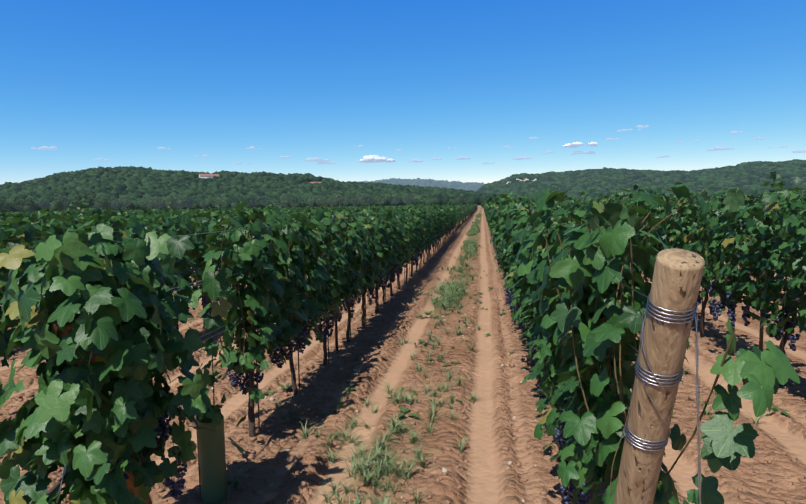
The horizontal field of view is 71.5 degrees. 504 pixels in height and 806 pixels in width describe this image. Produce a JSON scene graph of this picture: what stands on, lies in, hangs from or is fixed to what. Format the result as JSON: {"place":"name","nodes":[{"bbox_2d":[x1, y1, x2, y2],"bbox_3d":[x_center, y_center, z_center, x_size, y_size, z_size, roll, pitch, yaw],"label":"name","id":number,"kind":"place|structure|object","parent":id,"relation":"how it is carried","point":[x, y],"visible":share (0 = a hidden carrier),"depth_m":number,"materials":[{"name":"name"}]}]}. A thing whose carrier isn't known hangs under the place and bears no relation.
{"place":"outdoors","nodes":[
{"label":"outdoors","id":0,"kind":"place"},
{"bbox_2d":[198,174,219,178],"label":"hill house","id":1,"kind":"structure","parent":0,"point":[204,176],"depth_m":1020.60,"materials":[{"name":"white"}]},
{"bbox_2d":[0,166,540,211],"bbox_3d":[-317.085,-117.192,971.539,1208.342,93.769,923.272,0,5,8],"label":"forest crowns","id":2,"kind":"object","parent":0,"point":[134,184],"visible":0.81,"depth_m":824.92,"materials":[{"name":"green plant"}]},
{"bbox_2d":[0,205,805,503],"bbox_3d":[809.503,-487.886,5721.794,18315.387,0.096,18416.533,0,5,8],"label":"ground","id":3,"kind":"structure","parent":0,"point":[483,475],"depth_m":4.79,"materials":[{"name":"soil"}]},
{"bbox_2d":[0,197,9,211],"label":"tree","id":4,"kind":"object","parent":3,"relation":"on","point":[1,204],"visible":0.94,"depth_m":287.23,"materials":[{"name":"green plant"}]},
{"bbox_2d":[4,202,11,211],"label":"tree","id":5,"kind":"object","parent":3,"relation":"on","point":[8,205],"visible":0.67,"depth_m":351.06,"materials":[{"name":"green plant"}]},
{"bbox_2d":[0,209,25,224],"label":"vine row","id":6,"kind":"object","parent":3,"relation":"on","point":[7,213],"visible":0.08,"depth_m":15.52,"materials":[{"name":"green plant"}]},
{"bbox_2d":[10,196,25,210],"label":"tree","id":7,"kind":"object","parent":3,"relation":"on","point":[17,204],"visible":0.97,"depth_m":339.42,"materials":[{"name":"green plant"}]},
{"bbox_2d":[25,197,35,211],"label":"tree","id":8,"kind":"object","parent":3,"relation":"on","point":[29,203],"visible":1,"depth_m":334.79,"materials":[{"name":"green plant"}]},
{"bbox_2d":[0,214,64,271],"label":"vine row","id":9,"kind":"object","parent":3,"relation":"on","point":[3,219],"visible":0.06,"depth_m":10.08,"materials":[{"name":"green plant"}]},
{"bbox_2d":[37,199,50,208],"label":"tree","id":10,"kind":"object","parent":3,"relation":"on","point":[44,204],"visible":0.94,"depth_m":533.73,"materials":[{"name":"green plant"}]},
{"bbox_2d":[0,203,103,233],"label":"vine row","id":11,"kind":"object","parent":3,"relation":"on","point":[67,212],"visible":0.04,"depth_m":13.88,"materials":[{"name":"green plant"}]},
{"bbox_2d":[19,210,85,242],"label":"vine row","id":12,"kind":"object","parent":3,"relation":"on","point":[35,214],"depth_m":16.71,"materials":[{"name":"green plant"}]},
{"bbox_2d":[53,200,63,210],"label":"tree","id":13,"kind":"object","parent":3,"relation":"on","point":[58,204],"visible":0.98,"depth_m":303.84,"materials":[{"name":"green plant"}]},
{"bbox_2d":[56,193,71,210],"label":"tree","id":14,"kind":"object","parent":3,"relation":"on","point":[64,198],"visible":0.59,"depth_m":509.89,"materials":[{"name":"green plant"}]},
{"bbox_2d":[64,201,76,209],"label":"tree","id":15,"kind":"object","parent":3,"relation":"on","point":[68,205],"visible":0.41,"depth_m":362.18,"materials":[{"name":"green plant"}]},
{"bbox_2d":[69,193,86,210],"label":"tree","id":16,"kind":"object","parent":3,"relation":"on","point":[79,199],"visible":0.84,"depth_m":294.11,"materials":[{"name":"green plant"}]},
{"bbox_2d":[0,208,160,367],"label":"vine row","id":17,"kind":"object","parent":3,"relation":"on","point":[29,234],"visible":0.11,"depth_m":4.98,"materials":[{"name":"green plant"}]},
{"bbox_2d":[79,192,96,207],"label":"tree","id":18,"kind":"object","parent":3,"relation":"on","point":[88,200],"visible":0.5,"depth_m":303.95,"materials":[{"name":"green plant"}]},
{"bbox_2d":[0,212,176,304],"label":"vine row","id":19,"kind":"object","parent":3,"relation":"on","point":[53,222],"visible":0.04,"depth_m":8.18,"materials":[{"name":"green plant"}]},
{"bbox_2d":[58,208,124,216],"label":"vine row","id":20,"kind":"object","parent":3,"relation":"on","point":[86,210],"visible":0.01,"depth_m":21.07,"materials":[{"name":"green plant"}]},
{"bbox_2d":[92,202,98,209],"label":"tree","id":21,"kind":"object","parent":3,"relation":"on","point":[96,205],"visible":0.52,"depth_m":562.96,"materials":[{"name":"green plant"}]},
{"bbox_2d":[98,200,106,209],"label":"tree","id":22,"kind":"object","parent":3,"relation":"on","point":[102,206],"visible":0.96,"depth_m":360.64,"materials":[{"name":"green plant"}]},
{"bbox_2d":[98,196,111,208],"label":"tree","id":23,"kind":"object","parent":3,"relation":"on","point":[107,200],"visible":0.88,"depth_m":363.16,"materials":[{"name":"green plant"}]},
{"bbox_2d":[50,200,175,243],"bbox_3d":[-6.665,-0.235,13.414,0.800,2.050,4.313,0,5,10],"label":"vine row","id":24,"kind":"object","parent":3,"relation":"on","point":[74,219],"visible":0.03,"depth_m":12.44,"materials":[{"name":"green plant"}]},
{"bbox_2d":[109,201,117,209],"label":"tree","id":25,"kind":"object","parent":3,"relation":"on","point":[113,204],"visible":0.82,"depth_m":623.31,"materials":[{"name":"green plant"}]},
{"bbox_2d":[52,315,181,503],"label":"trunk","id":26,"kind":"object","parent":3,"relation":"on","point":[68,328],"visible":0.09,"depth_m":2.41,"materials":[{"name":"wood"}]},
{"bbox_2d":[0,231,245,503],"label":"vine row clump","id":27,"kind":"object","parent":26,"relation":"attached to","point":[123,352],"visible":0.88,"depth_m":2.30,"materials":[{"name":"green plant"}]},
{"bbox_2d":[116,202,125,209],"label":"tree","id":28,"kind":"object","parent":3,"relation":"on","point":[120,204],"visible":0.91,"depth_m":433.70,"materials":[{"name":"green plant"}]},
{"bbox_2d":[117,198,131,208],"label":"tree","id":29,"kind":"object","parent":3,"relation":"on","point":[123,200],"visible":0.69,"depth_m":616.57,"materials":[{"name":"green plant"}]},
{"bbox_2d":[89,209,167,228],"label":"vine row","id":30,"kind":"object","parent":3,"relation":"on","point":[131,213],"visible":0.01,"depth_m":17.04,"materials":[{"name":"green plant"}]},
{"bbox_2d":[138,197,149,207],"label":"tree","id":31,"kind":"object","parent":3,"relation":"on","point":[141,204],"visible":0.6,"depth_m":580.26,"materials":[{"name":"green plant"}]},
{"bbox_2d":[142,200,154,209],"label":"tree","id":32,"kind":"object","parent":3,"relation":"on","point":[150,204],"visible":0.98,"depth_m":551.00,"materials":[{"name":"green plant"}]},
{"bbox_2d":[124,204,181,213],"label":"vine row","id":33,"kind":"object","parent":3,"relation":"on","point":[165,209],"visible":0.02,"depth_m":27.26,"materials":[{"name":"green plant"}]},
{"bbox_2d":[148,195,161,208],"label":"tree","id":34,"kind":"object","parent":3,"relation":"on","point":[156,200],"visible":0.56,"depth_m":578.18,"materials":[{"name":"green plant"}]},
{"bbox_2d":[157,200,165,209],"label":"tree","id":35,"kind":"object","parent":3,"relation":"on","point":[161,204],"visible":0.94,"depth_m":565.25,"materials":[{"name":"green plant"}]},
{"bbox_2d":[164,196,177,208],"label":"tree","id":36,"kind":"object","parent":3,"relation":"on","point":[170,201],"visible":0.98,"depth_m":563.88,"materials":[{"name":"green plant"}]},
{"bbox_2d":[173,199,181,208],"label":"tree","id":37,"kind":"object","parent":3,"relation":"on","point":[178,202],"visible":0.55,"depth_m":620.81,"materials":[{"name":"green plant"}]},
{"bbox_2d":[174,195,185,207],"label":"tree","id":38,"kind":"object","parent":3,"relation":"on","point":[182,203],"visible":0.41,"depth_m":632.86,"materials":[{"name":"green plant"}]},
{"bbox_2d":[182,195,193,208],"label":"tree","id":39,"kind":"object","parent":3,"relation":"on","point":[188,201],"visible":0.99,"depth_m":601.10,"materials":[{"name":"green plant"}]},
{"bbox_2d":[143,204,250,273],"bbox_3d":[-4.333,-0.169,13.041,1.000,1.893,4.480,0,5,8],"label":"vine row","id":40,"kind":"object","parent":3,"relation":"on","point":[197,219],"visible":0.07,"depth_m":11.82,"materials":[{"name":"green plant"}]},
{"bbox_2d":[169,204,232,223],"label":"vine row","id":41,"kind":"object","parent":3,"relation":"on","point":[202,210],"visible":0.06,"depth_m":21.53,"materials":[{"name":"green plant"}]},
{"bbox_2d":[166,210,237,246],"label":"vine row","id":42,"kind":"object","parent":3,"relation":"on","point":[223,211],"visible":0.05,"depth_m":17.02,"materials":[{"name":"green plant"}]},
{"bbox_2d":[200,200,205,207],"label":"tree","id":43,"kind":"object","parent":3,"relation":"on","point":[202,203],"visible":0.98,"depth_m":652.87,"materials":[{"name":"green plant"}]},
{"bbox_2d":[120,204,288,330],"bbox_3d":[-2.712,0.178,8.764,0.848,1.856,4.598,0,5,8],"label":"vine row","id":44,"kind":"object","parent":3,"relation":"on","point":[186,262],"visible":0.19,"depth_m":7.68,"materials":[{"name":"green plant"}]},
{"bbox_2d":[202,295,210,324],"bbox_3d":[-2.846,0.771,8.115,0.109,0.780,0.100,-3,5,-23],"label":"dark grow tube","id":45,"kind":"object","parent":3,"relation":"on","point":[209,301],"visible":0.06,"depth_m":8.08,"materials":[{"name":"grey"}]},
{"bbox_2d":[16,199,403,500],"bbox_3d":[-0.844,0.324,6.266,0.858,1.925,8.327,0,5,8],"label":"vine row","id":46,"kind":"object","parent":3,"relation":"on","point":[266,258],"visible":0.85,"depth_m":4.23,"materials":[{"name":"green plant"}]},
{"bbox_2d":[196,414,226,503],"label":"vine guard tube","id":47,"kind":"object","parent":3,"relation":"on","point":[212,467],"visible":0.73,"depth_m":3.32,"materials":[{"name":"green"}]},
{"bbox_2d":[215,198,225,207],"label":"tree","id":48,"kind":"object","parent":3,"relation":"on","point":[219,201],"visible":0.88,"depth_m":609.09,"materials":[{"name":"green plant"}]},
{"bbox_2d":[200,341,269,427],"bbox_3d":[-1.080,1.016,3.386,0.505,0.955,0.457,-5,6,-37],"label":"young vine","id":49,"kind":"object","parent":3,"relation":"on","point":[213,412],"visible":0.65,"depth_m":3.35,"materials":[{"name":"green plant"}]},
{"bbox_2d":[244,194,256,207],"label":"tree","id":50,"kind":"object","parent":3,"relation":"on","point":[251,201],"visible":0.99,"depth_m":622.00,"materials":[{"name":"green plant"}]},
{"bbox_2d":[229,202,284,220],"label":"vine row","id":51,"kind":"object","parent":3,"relation":"on","point":[270,208],"visible":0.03,"depth_m":21.39,"materials":[{"name":"green plant"}]},
{"bbox_2d":[255,195,268,204],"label":"tree","id":52,"kind":"object","parent":3,"relation":"on","point":[259,199],"visible":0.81,"depth_m":679.07,"materials":[{"name":"green plant"}]},
{"bbox_2d":[271,199,279,206],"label":"tree","id":53,"kind":"object","parent":3,"relation":"on","point":[274,201],"visible":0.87,"depth_m":625.08,"materials":[{"name":"green plant"}]},
{"bbox_2d":[280,195,290,206],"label":"tree","id":54,"kind":"object","parent":3,"relation":"on","point":[286,200],"visible":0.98,"depth_m":603.88,"materials":[{"name":"green plant"}]},
{"bbox_2d":[272,206,309,221],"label":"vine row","id":55,"kind":"object","parent":3,"relation":"on","point":[302,210],"visible":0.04,"depth_m":25.52,"materials":[{"name":"green plant"}]},
{"bbox_2d":[257,205,333,261],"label":"vine row","id":56,"kind":"object","parent":3,"relation":"on","point":[291,212],"visible":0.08,"depth_m":12.21,"materials":[{"name":"green plant"}]},
{"bbox_2d":[307,198,315,205],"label":"tree","id":57,"kind":"object","parent":3,"relation":"on","point":[309,200],"visible":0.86,"depth_m":600.89,"materials":[{"name":"green plant"}]},
{"bbox_2d":[290,203,334,218],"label":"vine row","id":58,"kind":"object","parent":3,"relation":"on","point":[307,213],"visible":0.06,"depth_m":20.68,"materials":[{"name":"green plant"}]},
{"bbox_2d":[309,194,317,205],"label":"tree","id":59,"kind":"object","parent":3,"relation":"on","point":[313,196],"visible":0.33,"depth_m":722.61,"materials":[{"name":"green plant"}]},
{"bbox_2d":[318,195,328,206],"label":"tree","id":60,"kind":"object","parent":3,"relation":"on","point":[323,200],"visible":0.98,"depth_m":633.06,"materials":[{"name":"green plant"}]},
{"bbox_2d":[329,195,339,206],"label":"tree","id":61,"kind":"object","parent":3,"relation":"on","point":[335,200],"visible":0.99,"depth_m":608.61,"materials":[{"name":"green plant"}]},
{"bbox_2d":[333,191,345,205],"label":"tree","id":62,"kind":"object","parent":3,"relation":"on","point":[338,196],"visible":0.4,"depth_m":621.58,"materials":[{"name":"green plant"}]},
{"bbox_2d":[320,206,366,228],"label":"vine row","id":63,"kind":"object","parent":3,"relation":"on","point":[341,211],"visible":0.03,"depth_m":16.09,"materials":[{"name":"green plant"}]},
{"bbox_2d":[331,207,355,223],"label":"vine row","id":64,"kind":"object","parent":3,"relation":"on","point":[345,211],"visible":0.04,"depth_m":25.29,"materials":[{"name":"green plant"}]},
{"bbox_2d":[339,196,349,206],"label":"tree","id":65,"kind":"object","parent":3,"relation":"on","point":[344,200],"visible":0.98,"depth_m":602.10,"materials":[{"name":"green plant"}]},
{"bbox_2d":[355,192,365,205],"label":"tree","id":66,"kind":"object","parent":3,"relation":"on","point":[360,198],"visible":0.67,"depth_m":706.08,"materials":[{"name":"green plant"}]},
{"bbox_2d":[362,192,373,205],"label":"tree","id":67,"kind":"object","parent":3,"relation":"on","point":[368,198],"visible":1,"depth_m":651.89,"materials":[{"name":"green plant"}]},
{"bbox_2d":[355,205,389,219],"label":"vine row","id":68,"kind":"object","parent":3,"relation":"on","point":[374,212],"visible":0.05,"depth_m":20.61,"materials":[{"name":"green plant"}]},
{"bbox_2d":[374,196,383,204],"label":"tree","id":69,"kind":"object","parent":3,"relation":"on","point":[378,200],"visible":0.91,"depth_m":676.59,"materials":[{"name":"green plant"}]},
{"bbox_2d":[383,194,396,204],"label":"tree","id":70,"kind":"object","parent":3,"relation":"on","point":[391,198],"visible":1,"depth_m":631.56,"materials":[{"name":"green plant"}]},
{"bbox_2d":[382,206,402,236],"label":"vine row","id":71,"kind":"object","parent":3,"relation":"on","point":[399,209],"visible":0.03,"depth_m":24.86,"materials":[{"name":"green plant"}]},
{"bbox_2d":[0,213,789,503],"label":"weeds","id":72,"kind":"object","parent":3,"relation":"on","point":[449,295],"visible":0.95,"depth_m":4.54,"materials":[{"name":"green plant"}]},
{"bbox_2d":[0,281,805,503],"bbox_3d":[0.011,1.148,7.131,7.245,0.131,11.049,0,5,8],"label":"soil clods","id":73,"kind":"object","parent":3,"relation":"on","point":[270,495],"visible":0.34,"depth_m":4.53,"materials":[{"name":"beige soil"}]},
{"bbox_2d":[382,206,427,295],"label":"vine row","id":74,"kind":"object","parent":3,"relation":"on","point":[405,242],"visible":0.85,"depth_m":11.90,"materials":[{"name":"green plant"}]},
{"bbox_2d":[402,193,412,204],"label":"tree","id":75,"kind":"object","parent":3,"relation":"on","point":[407,199],"visible":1,"depth_m":696.85,"materials":[{"name":"green plant"}]},
{"bbox_2d":[395,197,438,271],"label":"vine row","id":76,"kind":"object","parent":3,"relation":"on","point":[425,239],"visible":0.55,"depth_m":15.70,"materials":[{"name":"green plant"}]},
{"bbox_2d":[413,194,422,203],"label":"tree","id":77,"kind":"object","parent":3,"relation":"on","point":[416,197],"visible":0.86,"depth_m":658.92,"materials":[{"name":"green plant"}]},
{"bbox_2d":[424,204,445,257],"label":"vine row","id":78,"kind":"object","parent":3,"relation":"on","point":[438,226],"visible":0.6,"depth_m":19.93,"materials":[{"name":"green plant"}]},
{"bbox_2d":[438,207,450,247],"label":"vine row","id":79,"kind":"object","parent":3,"relation":"on","point":[444,217],"visible":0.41,"depth_m":23.74,"materials":[{"name":"green plant"}]},
{"bbox_2d":[441,200,455,241],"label":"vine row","id":80,"kind":"object","parent":3,"relation":"on","point":[448,207],"visible":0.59,"depth_m":27.65,"materials":[{"name":"green plant"}]},
{"bbox_2d":[446,205,458,236],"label":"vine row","id":81,"kind":"object","parent":3,"relation":"on","point":[454,219],"visible":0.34,"depth_m":31.81,"materials":[{"name":"green plant"}]},
{"bbox_2d":[452,205,463,232],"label":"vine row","id":82,"kind":"object","parent":3,"relation":"on","point":[458,213],"visible":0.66,"depth_m":38.49,"materials":[{"name":"green plant"}]},
{"bbox_2d":[457,196,465,203],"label":"tree","id":83,"kind":"object","parent":3,"relation":"on","point":[462,200],"visible":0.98,"depth_m":465.23,"materials":[{"name":"green plant"}]},
{"bbox_2d":[456,204,466,226],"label":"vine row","id":84,"kind":"object","parent":3,"relation":"on","point":[463,214],"visible":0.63,"depth_m":47.12,"materials":[{"name":"green plant"}]},
{"bbox_2d":[464,205,468,222],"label":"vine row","id":85,"kind":"object","parent":3,"relation":"on","point":[467,210],"visible":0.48,"depth_m":57.34,"materials":[{"name":"green plant"}]},
{"bbox_2d":[481,199,497,253],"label":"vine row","id":86,"kind":"object","parent":3,"relation":"on","point":[491,231],"visible":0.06,"depth_m":19.88,"materials":[{"name":"green plant"}]},
{"bbox_2d":[483,196,499,234],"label":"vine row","id":87,"kind":"object","parent":3,"relation":"on","point":[489,219],"visible":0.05,"depth_m":23.66,"materials":[{"name":"green plant"}]},
{"bbox_2d":[485,197,512,271],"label":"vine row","id":88,"kind":"object","parent":3,"relation":"on","point":[495,238],"visible":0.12,"depth_m":14.99,"materials":[{"name":"green plant"}]},
{"bbox_2d":[488,193,531,278],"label":"vine row","id":89,"kind":"object","parent":3,"relation":"on","point":[499,215],"visible":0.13,"depth_m":11.08,"materials":[{"name":"green plant"}]},
{"bbox_2d":[551,195,574,217],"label":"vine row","id":90,"kind":"object","parent":3,"relation":"on","point":[556,207],"visible":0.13,"depth_m":19.18,"materials":[{"name":"green plant"}]},
{"bbox_2d":[563,192,616,222],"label":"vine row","id":91,"kind":"object","parent":3,"relation":"on","point":[581,206],"visible":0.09,"depth_m":15.51,"materials":[{"name":"green plant"}]},
{"bbox_2d":[596,190,618,202],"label":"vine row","id":92,"kind":"object","parent":3,"relation":"on","point":[613,198],"visible":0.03,"depth_m":21.63,"materials":[{"name":"green plant"}]},
{"bbox_2d":[482,182,744,503],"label":"vine row","id":93,"kind":"object","parent":3,"relation":"on","point":[564,274],"visible":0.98,"depth_m":2.20,"materials":[{"name":"green plant"}]},
{"bbox_2d":[653,318,799,503],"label":"grapevine shoot","id":94,"kind":"object","parent":93,"relation":"attached to","point":[726,445],"visible":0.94,"depth_m":1.60,"materials":[{"name":"green plant"}]},
{"bbox_2d":[579,184,655,287],"bbox_3d":[4.372,-0.278,11.449,0.848,2.082,4.598,0,5,8],"label":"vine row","id":95,"kind":"object","parent":3,"relation":"on","point":[623,200],"visible":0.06,"depth_m":10.14,"materials":[{"name":"green plant"}]},
{"bbox_2d":[600,248,704,503],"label":"end post","id":96,"kind":"object","parent":3,"relation":"on","point":[671,308],"visible":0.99,"depth_m":1.59,"materials":[{"name":"brown wood"}]},
{"bbox_2d":[609,310,643,495],"bbox_3d":[0.715,0.667,1.867,0.028,1.043,0.460,-1,5,6],"label":"loose wire","id":97,"kind":"object","parent":96,"relation":"attached to","point":[629,407],"visible":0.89,"depth_m":1.76,"materials":[{"name":"grey metal"}]},
{"bbox_2d":[642,190,708,243],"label":"vine row","id":98,"kind":"object","parent":3,"relation":"on","point":[691,201],"visible":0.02,"depth_m":14.05,"materials":[{"name":"green plant"}]},
{"bbox_2d":[672,192,725,235],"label":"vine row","id":99,"kind":"object","parent":3,"relation":"on","point":[708,201],"depth_m":18.32,"materials":[{"name":"green plant"}]},
{"bbox_2d":[637,185,801,355],"bbox_3d":[3.910,0.080,7.598,0.848,2.019,4.598,0,5,8],"label":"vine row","id":100,"kind":"object","parent":3,"relation":"on","point":[733,289],"visible":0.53,"depth_m":6.45,"materials":[{"name":"green plant"}]},
{"bbox_2d":[684,174,790,278],"bbox_3d":[6.619,-0.379,11.369,0.800,2.219,4.313,0,5,10],"label":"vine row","id":101,"kind":"object","parent":3,"relation":"on","point":[743,221],"visible":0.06,"depth_m":10.53,"materials":[{"name":"green plant"}]},
{"bbox_2d":[718,195,802,269],"bbox_3d":[9.363,-0.586,14.900,0.865,1.947,4.461,0,5,8],"label":"vine row","id":102,"kind":"object","parent":3,"relation":"on","point":[752,212],"visible":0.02,"depth_m":14.88,"materials":[{"name":"green plant"}]},
{"bbox_2d":[736,171,805,386],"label":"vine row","id":103,"kind":"object","parent":3,"relation":"on","point":[794,247],"visible":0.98,"depth_m":5.09,"materials":[{"name":"green plant"}]},
{"bbox_2d":[742,192,805,229],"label":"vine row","id":104,"kind":"object","parent":3,"relation":"on","point":[801,194],"visible":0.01,"depth_m":17.14,"materials":[{"name":"green plant"}]},
{"bbox_2d":[758,201,805,305],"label":"vine row","id":105,"kind":"object","parent":3,"relation":"on","point":[790,233],"visible":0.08,"depth_m":8.97,"materials":[{"name":"green plant"}]},
{"bbox_2d":[0,0,805,183],"label":"sky","id":106,"kind":"structure","parent":0,"point":[119,81],"materials":[{"name":"blue"}]},
{"bbox_2d":[31,125,805,163],"bbox_3d":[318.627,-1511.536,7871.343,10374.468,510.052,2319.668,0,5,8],"label":"cloud","id":107,"kind":"structure","parent":0,"point":[371,159],"depth_m":8474.63,"materials":[{"name":"white"}]},
{"bbox_2d":[353,178,484,191],"bbox_3d":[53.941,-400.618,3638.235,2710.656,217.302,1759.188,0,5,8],"label":"distant hills","id":108,"kind":"structure","parent":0,"point":[470,186],"depth_m":3707.39,"materials":[{"name":"green plant"}]},
{"bbox_2d":[476,159,805,200],"bbox_3d":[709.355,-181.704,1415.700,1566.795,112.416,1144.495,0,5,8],"label":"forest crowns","id":109,"kind":"object","parent":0,"point":[605,181],"visible":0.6,"depth_m":1325.51,"materials":[{"name":"green plant"}]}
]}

